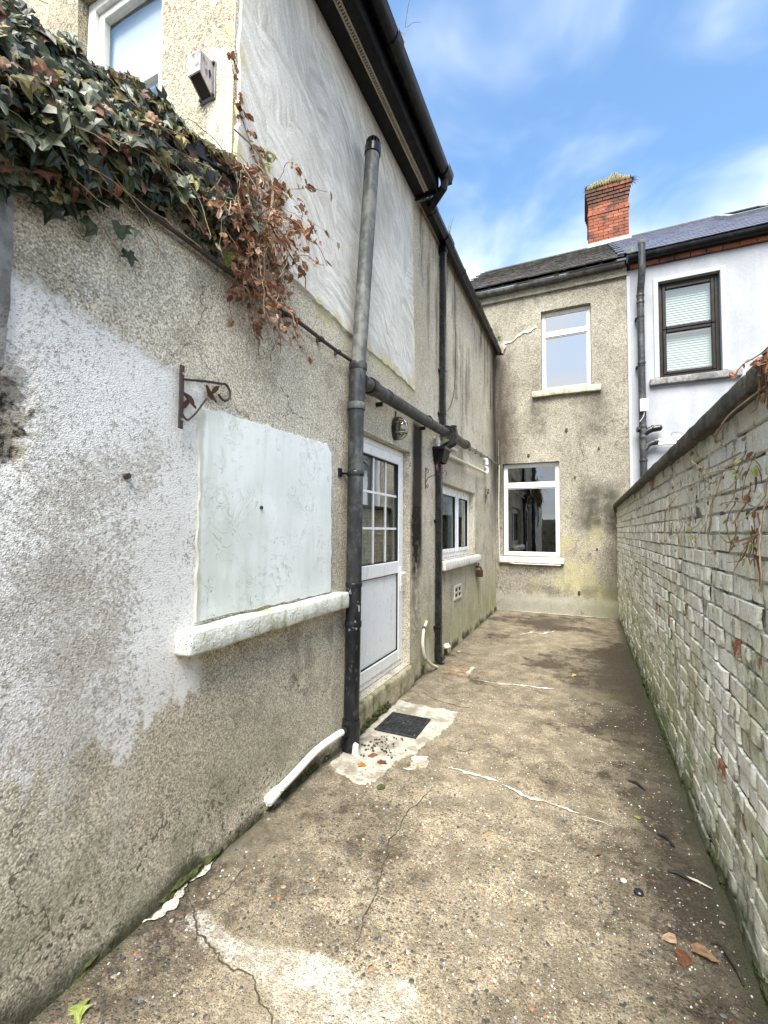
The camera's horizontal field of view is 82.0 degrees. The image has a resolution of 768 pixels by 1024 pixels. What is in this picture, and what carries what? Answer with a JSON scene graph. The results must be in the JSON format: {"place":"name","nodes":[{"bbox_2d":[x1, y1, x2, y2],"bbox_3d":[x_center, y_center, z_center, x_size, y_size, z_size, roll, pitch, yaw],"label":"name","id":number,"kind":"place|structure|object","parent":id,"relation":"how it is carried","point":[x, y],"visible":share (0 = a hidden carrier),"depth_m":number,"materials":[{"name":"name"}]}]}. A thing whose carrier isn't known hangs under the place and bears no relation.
{"place":"outdoors","nodes":[
{"label":"outdoors","id":0,"kind":"place"},
{"bbox_2d":[29,610,767,1023],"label":"concrete yard","id":1,"kind":"structure","parent":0,"point":[455,870],"depth_m":1.87,"materials":[{"name":"concrete"}]},
{"bbox_2d":[67,997,91,1023],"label":"fallen leaf","id":2,"kind":"object","parent":1,"relation":"on","point":[78,1010],"visible":1,"depth_m":1.36,"materials":[{"name":"plant"}]},
{"bbox_2d":[72,701,390,985],"bbox_3d":[-0.492,1.577,2.613,0.053,0.090,2.560,-1,-3,25],"label":"moss","id":3,"kind":"object","parent":1,"relation":"on","point":[210,859],"visible":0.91,"depth_m":1.99,"materials":[{"name":"green plant"}]},
{"bbox_2d":[349,728,406,769],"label":"leaf crumbs","id":4,"kind":"object","parent":1,"relation":"on","point":[386,751],"visible":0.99,"depth_m":3.06,"materials":[{"name":"plant"}]},
{"bbox_2d":[377,783,383,789],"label":"moss tuft","id":5,"kind":"object","parent":1,"relation":"on","point":[380,786],"visible":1,"depth_m":2.56,"materials":[{"name":"green plant"}]},
{"bbox_2d":[375,711,430,738],"bbox_3d":[0.150,1.637,3.404,0.330,0.026,0.345,-1,-3,24],"label":"drain cover","id":6,"kind":"object","parent":1,"relation":"on","point":[404,725],"visible":1,"depth_m":3.37,"materials":[{"name":"metal"}]},
{"bbox_2d":[443,665,474,677],"bbox_3d":[0.804,1.702,4.717,0.286,0.070,0.290,-1,-3,24],"label":"drain gully","id":7,"kind":"object","parent":1,"relation":"on","point":[460,671],"visible":0.87,"depth_m":4.67,"materials":[{"name":"ceramic"}]},
{"bbox_2d":[628,780,644,789],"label":"twig","id":8,"kind":"object","parent":1,"relation":"on","point":[637,783],"visible":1,"depth_m":2.62,"materials":[{"name":"wood"}]},
{"bbox_2d":[634,887,642,896],"bbox_3d":[1.057,1.580,1.833,0.032,0.026,0.042,-1,-3,24],"label":"pebble","id":9,"kind":"object","parent":1,"relation":"on","point":[638,892],"visible":1,"depth_m":1.83,"materials":[{"name":"black stone"}]},
{"bbox_2d":[657,833,674,846],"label":"twig","id":10,"kind":"object","parent":1,"relation":"on","point":[667,838],"visible":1,"depth_m":2.15,"materials":[{"name":"wood"}]},
{"bbox_2d":[662,932,676,942],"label":"fallen leaf","id":11,"kind":"object","parent":1,"relation":"on","point":[670,937],"visible":1,"depth_m":1.62,"materials":[{"name":"brown plant"}]},
{"bbox_2d":[667,869,691,881],"bbox_3d":[1.291,1.580,1.929,0.090,0.016,0.022,-2,-3,41],"label":"twig","id":12,"kind":"object","parent":1,"relation":"on","point":[677,872],"visible":1,"depth_m":1.93,"materials":[{"name":"wood"}]},
{"bbox_2d":[674,948,691,966],"bbox_3d":[1.049,1.563,1.548,0.052,0.007,0.062,6,7,27],"label":"fallen leaf","id":13,"kind":"object","parent":1,"relation":"on","point":[684,959],"visible":1,"depth_m":1.55,"materials":[{"name":"brown plant"}]},
{"bbox_2d":[613,356,767,984],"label":"garden wall","id":14,"kind":"structure","parent":1,"relation":"on","point":[693,622],"depth_m":1.93,"materials":[{"name":"brick"}]},
{"bbox_2d":[664,385,767,591],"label":"creeper","id":15,"kind":"object","parent":14,"relation":"attached to","point":[746,498],"visible":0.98,"depth_m":1.50,"materials":[{"name":"brown plant"}]},
{"bbox_2d":[729,347,767,414],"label":"dead vine","id":16,"kind":"object","parent":14,"relation":"on","point":[756,363],"visible":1,"depth_m":1.23,"materials":[{"name":"red plant"}]},
{"bbox_2d":[629,648,767,1003],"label":"moss","id":17,"kind":"object","parent":1,"relation":"on","point":[763,987],"visible":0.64,"depth_m":1.87,"materials":[{"name":"green plant"}]},
{"bbox_2d":[687,876,712,888],"bbox_3d":[1.337,1.580,1.894,0.117,0.009,0.010,-2,-3,43],"label":"twig","id":18,"kind":"object","parent":1,"relation":"on","point":[696,880],"visible":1,"depth_m":1.88,"materials":[{"name":"white wood"}]},
{"bbox_2d":[690,942,718,961],"bbox_3d":[1.124,1.554,1.559,0.058,0.014,0.081,1,-3,-19],"label":"fallen leaf","id":19,"kind":"object","parent":1,"relation":"on","point":[698,948],"visible":1,"depth_m":1.56,"materials":[{"name":"brown plant"}]},
{"bbox_2d":[710,941,744,985],"bbox_3d":[1.201,1.552,1.532,0.030,0.030,0.155,0,-2,1],"label":"twig","id":20,"kind":"object","parent":1,"relation":"on","point":[730,957],"visible":1,"depth_m":1.53,"materials":[{"name":"wood"}]},
{"bbox_2d":[388,0,767,291],"label":"sky","id":21,"kind":"structure","parent":0,"point":[531,104],"materials":[{"name":"blue"}]},
{"label":"ground","id":22,"kind":"structure","parent":0,"visible":0},
{"bbox_2d":[0,0,496,1023],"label":"house","id":23,"kind":"structure","parent":22,"relation":"on","point":[174,600],"depth_m":2.08,"materials":[{"name":"paint"}]},
{"bbox_2d":[87,0,162,95],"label":"window","id":24,"kind":"structure","parent":23,"relation":"in","point":[133,44],"depth_m":2.78,"materials":[{"name":"white plastic"}]},
{"bbox_2d":[0,0,299,288],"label":"ivy plant","id":25,"kind":"object","parent":23,"relation":"attached to","point":[117,129],"visible":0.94,"depth_m":1.45,"materials":[{"name":"green plant"}]},
{"bbox_2d":[188,48,216,105],"bbox_3d":[-0.919,-2.199,2.226,0.102,0.200,0.099,-1,-3,24],"label":"outdoor floodlight","id":26,"kind":"object","parent":23,"relation":"attached to","point":[202,68],"visible":1,"depth_m":2.21,"materials":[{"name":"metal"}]},
{"bbox_2d":[178,364,230,428],"bbox_3d":[-0.795,-0.480,1.982,0.015,0.271,0.294,-1,-3,24],"label":"hanging bracket","id":27,"kind":"object","parent":23,"relation":"attached to","point":[183,404],"visible":1,"depth_m":1.89,"materials":[{"name":"metal"}]},
{"bbox_2d":[113,186,351,361],"bbox_3d":[-0.621,-1.137,2.396,0.058,0.036,1.810,-1,-3,24],"label":"conduit","id":28,"kind":"object","parent":23,"relation":"attached to","point":[188,241],"visible":0.75,"depth_m":2.02,"materials":[{"name":"metal"}]},
{"bbox_2d":[182,50,339,364],"bbox_3d":[-0.476,-1.507,2.245,0.497,1.458,0.954,-1,-3,24],"label":"dead vine","id":29,"kind":"object","parent":23,"relation":"hanging from","point":[271,207],"visible":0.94,"depth_m":2.21,"materials":[{"name":"brown plant"}]},
{"bbox_2d":[264,727,348,806],"bbox_3d":[-0.429,1.497,2.662,0.081,0.143,0.785,-1,-3,28],"label":"waste pipe","id":30,"kind":"object","parent":23,"relation":"attached to","point":[272,796],"visible":0.94,"depth_m":2.56,"materials":[{"name":"white plastic"}]},
{"bbox_2d":[338,135,380,755],"bbox_3d":[-0.179,-0.596,3.200,0.207,4.512,0.318,-1,-3,29],"label":"soil pipe","id":31,"kind":"object","parent":23,"relation":"attached to","point":[354,473],"visible":0.97,"depth_m":3.14,"materials":[{"name":"metal"}]},
{"bbox_2d":[360,436,405,691],"bbox_3d":[-0.026,0.419,3.892,0.147,2.062,1.047,-1,-3,24],"label":"door","id":32,"kind":"structure","parent":23,"relation":"in","point":[382,582],"depth_m":3.96,"materials":[{"name":"white plastic"}]},
{"bbox_2d":[391,411,408,439],"bbox_3d":[0.149,-0.785,3.992,0.145,0.266,0.124,-1,-3,24],"label":"wall lamp","id":33,"kind":"object","parent":23,"relation":"attached to","point":[399,427],"visible":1,"depth_m":3.96,"materials":[{"name":"clear glass"}]},
{"bbox_2d":[366,0,453,210],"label":"gutter","id":34,"kind":"object","parent":23,"relation":"attached to","point":[387,27],"visible":0.99,"depth_m":3.52,"materials":[{"name":"black plastic"}]},
{"bbox_2d":[365,375,470,449],"bbox_3d":[0.497,-0.938,4.726,0.156,0.234,3.212,-1,-3,24],"label":"waste pipe","id":35,"kind":"object","parent":23,"relation":"attached to","point":[375,388],"visible":0.91,"depth_m":3.94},
{"bbox_2d":[421,620,437,668],"bbox_3d":[0.453,1.428,4.666,0.136,0.537,0.390,-1,-3,24],"label":"hose","id":36,"kind":"object","parent":23,"relation":"attached to","point":[425,658],"visible":0.98,"depth_m":4.53,"materials":[{"name":"white plastic"}]},
{"bbox_2d":[425,461,446,488],"bbox_3d":[0.572,-0.396,4.842,0.128,0.308,0.332,-1,-3,28],"label":"hanging bracket","id":37,"kind":"object","parent":23,"relation":"attached to","point":[437,468],"visible":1,"depth_m":4.79,"materials":[{"name":"metal"}]},
{"bbox_2d":[434,436,439,445],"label":"overflow pipe","id":38,"kind":"object","parent":23,"relation":"attached to","point":[436,438],"visible":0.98,"depth_m":5.04,"materials":[{"name":"white plastic"}]},
{"bbox_2d":[432,251,458,663],"bbox_3d":[0.721,-0.748,5.128,0.227,4.912,0.360,-1,-3,24],"label":"downpipe","id":39,"kind":"object","parent":23,"relation":"attached to","point":[441,453],"visible":0.97,"depth_m":5.07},
{"bbox_2d":[443,643,450,649],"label":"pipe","id":40,"kind":"object","parent":23,"relation":"attached to","point":[447,646],"visible":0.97,"depth_m":5.29,"materials":[{"name":"white plastic"}]},
{"bbox_2d":[446,272,455,411],"bbox_3d":[0.845,-2.215,5.669,0.026,2.074,0.629,-1,-3,24],"label":"cable","id":41,"kind":"object","parent":23,"relation":"attached to","point":[455,356],"visible":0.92,"depth_m":5.93,"materials":[{"name":"black plastic"}]},
{"bbox_2d":[454,583,461,600],"bbox_3d":[0.988,1.069,5.922,0.020,0.190,0.360,-1,-3,24],"label":"air vent","id":42,"kind":"object","parent":23,"relation":"attached to","point":[458,591],"visible":1,"depth_m":5.90,"materials":[{"name":"white plastic"}]},
{"bbox_2d":[420,196,501,354],"bbox_3d":[1.326,-3.170,6.622,0.155,0.163,4.378,-1,-3,24],"label":"gutter","id":43,"kind":"object","parent":23,"relation":"attached to","point":[443,235],"visible":0.96,"depth_m":5.78,"materials":[{"name":"black plastic"}]},
{"bbox_2d":[442,485,480,570],"bbox_3d":[1.038,0.212,6.164,0.224,1.071,1.974,-1,-3,24],"label":"window","id":44,"kind":"structure","parent":23,"relation":"in","point":[456,495],"depth_m":6.21,"materials":[{"name":"white plastic"}]},
{"bbox_2d":[449,454,488,474],"bbox_3d":[1.256,-0.741,6.447,0.086,0.236,2.706,-1,-3,23],"label":"overflow pipe","id":45,"kind":"object","parent":23,"relation":"attached to","point":[486,471],"visible":0.89,"depth_m":6.42,"materials":[{"name":"white plastic"}]},
{"bbox_2d":[476,563,482,576],"bbox_3d":[1.487,0.909,6.933,0.110,0.212,0.120,-1,-3,24],"label":"outdoor tap","id":46,"kind":"object","parent":23,"relation":"attached to","point":[479,573],"visible":0.99,"depth_m":6.88,"materials":[{"name":"metal"}]},
{"bbox_2d":[468,440,498,464],"bbox_3d":[1.639,-1.163,7.387,0.069,0.575,2.697,-1,-3,25],"label":"copper pipe","id":47,"kind":"object","parent":23,"relation":"attached to","point":[481,454],"visible":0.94,"depth_m":7.57,"materials":[{"name":"grey metal"}]},
{"bbox_2d":[471,242,629,618],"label":"house","id":48,"kind":"structure","parent":22,"relation":"on","point":[562,417],"depth_m":8.24,"materials":[{"name":"beige concrete"}]},
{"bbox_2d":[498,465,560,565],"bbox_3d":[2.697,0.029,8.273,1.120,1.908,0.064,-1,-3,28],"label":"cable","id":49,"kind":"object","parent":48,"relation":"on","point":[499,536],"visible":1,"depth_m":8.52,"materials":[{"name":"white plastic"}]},
{"bbox_2d":[499,462,563,563],"bbox_3d":[2.783,0.015,8.364,1.153,1.895,0.241,-1,-3,24],"label":"window","id":50,"kind":"structure","parent":48,"relation":"in","point":[555,484],"depth_m":8.35,"materials":[{"name":"white plastic"}]},
{"bbox_2d":[476,261,624,297],"bbox_3d":[2.943,-4.320,8.310,2.785,0.105,0.140,-1,-3,24],"label":"gutter","id":51,"kind":"object","parent":48,"relation":"attached to","point":[548,280],"visible":0.77,"depth_m":8.21,"materials":[{"name":"grey plastic"}]},
{"bbox_2d":[532,305,600,397],"bbox_3d":[3.382,-2.987,8.238,1.184,1.650,0.249,-1,-3,24],"label":"window","id":52,"kind":"structure","parent":48,"relation":"in","point":[580,388],"depth_m":8.22,"materials":[{"name":"white plastic"}]},
{"bbox_2d":[585,176,631,263],"bbox_3d":[5.805,-7.166,11.476,1.057,2.183,1.133,-1,-3,24],"label":"chimney","id":53,"kind":"object","parent":48,"relation":"on","point":[606,213],"visible":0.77,"depth_m":11.06,"materials":[{"name":"brick"}]},
{"bbox_2d":[586,172,628,189],"bbox_3d":[5.688,-8.292,11.268,0.993,0.289,0.668,-1,-3,24],"label":"grass tuft","id":54,"kind":"object","parent":53,"relation":"on","point":[617,176],"visible":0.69,"depth_m":11.00,"materials":[{"name":"plant"}]},
{"bbox_2d":[608,203,767,487],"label":"house","id":55,"kind":"structure","parent":22,"relation":"on","point":[706,318],"depth_m":7.46,"materials":[{"name":"white paint"}]},
{"bbox_2d":[634,236,662,477],"bbox_3d":[4.471,-1.410,7.436,0.389,6.515,0.310,-1,-3,24],"label":"soil pipe","id":56,"kind":"object","parent":55,"relation":"attached to","point":[643,430],"visible":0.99,"depth_m":7.50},
{"bbox_2d":[639,398,647,421],"bbox_3d":[4.381,-1.718,7.450,0.130,0.378,0.060,-1,-3,24],"label":"junction box","id":57,"kind":"object","parent":56,"relation":"attached to","point":[643,405],"visible":1,"depth_m":7.43,"materials":[{"name":"white plastic"}]},
{"bbox_2d":[657,442,675,445],"bbox_3d":[5.224,-1.134,7.123,1.391,0.076,0.052,-1,-3,24],"label":"waste pipe","id":58,"kind":"object","parent":56,"relation":"attached to","point":[669,443],"visible":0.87,"depth_m":7.34,"materials":[{"name":"white plastic"}]},
{"bbox_2d":[659,438,679,441],"bbox_3d":[4.979,-1.377,7.256,0.842,0.398,0.148,0,-3,16],"label":"waste pipe","id":59,"kind":"object","parent":55,"relation":"attached to","point":[672,439],"visible":0.31,"depth_m":7.33,"materials":[{"name":"white plastic"}]},
{"bbox_2d":[649,274,742,386],"bbox_3d":[5.172,-3.055,7.418,1.272,1.794,0.257,-1,-3,24],"label":"window","id":60,"kind":"structure","parent":55,"relation":"in","point":[668,376],"depth_m":7.49,"materials":[{"name":"brown plastic"}]},
{"bbox_2d":[627,224,767,263],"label":"gutter","id":61,"kind":"object","parent":55,"relation":"attached to","point":[721,238],"visible":0.98,"depth_m":7.22,"materials":[{"name":"black plastic"}]}
]}

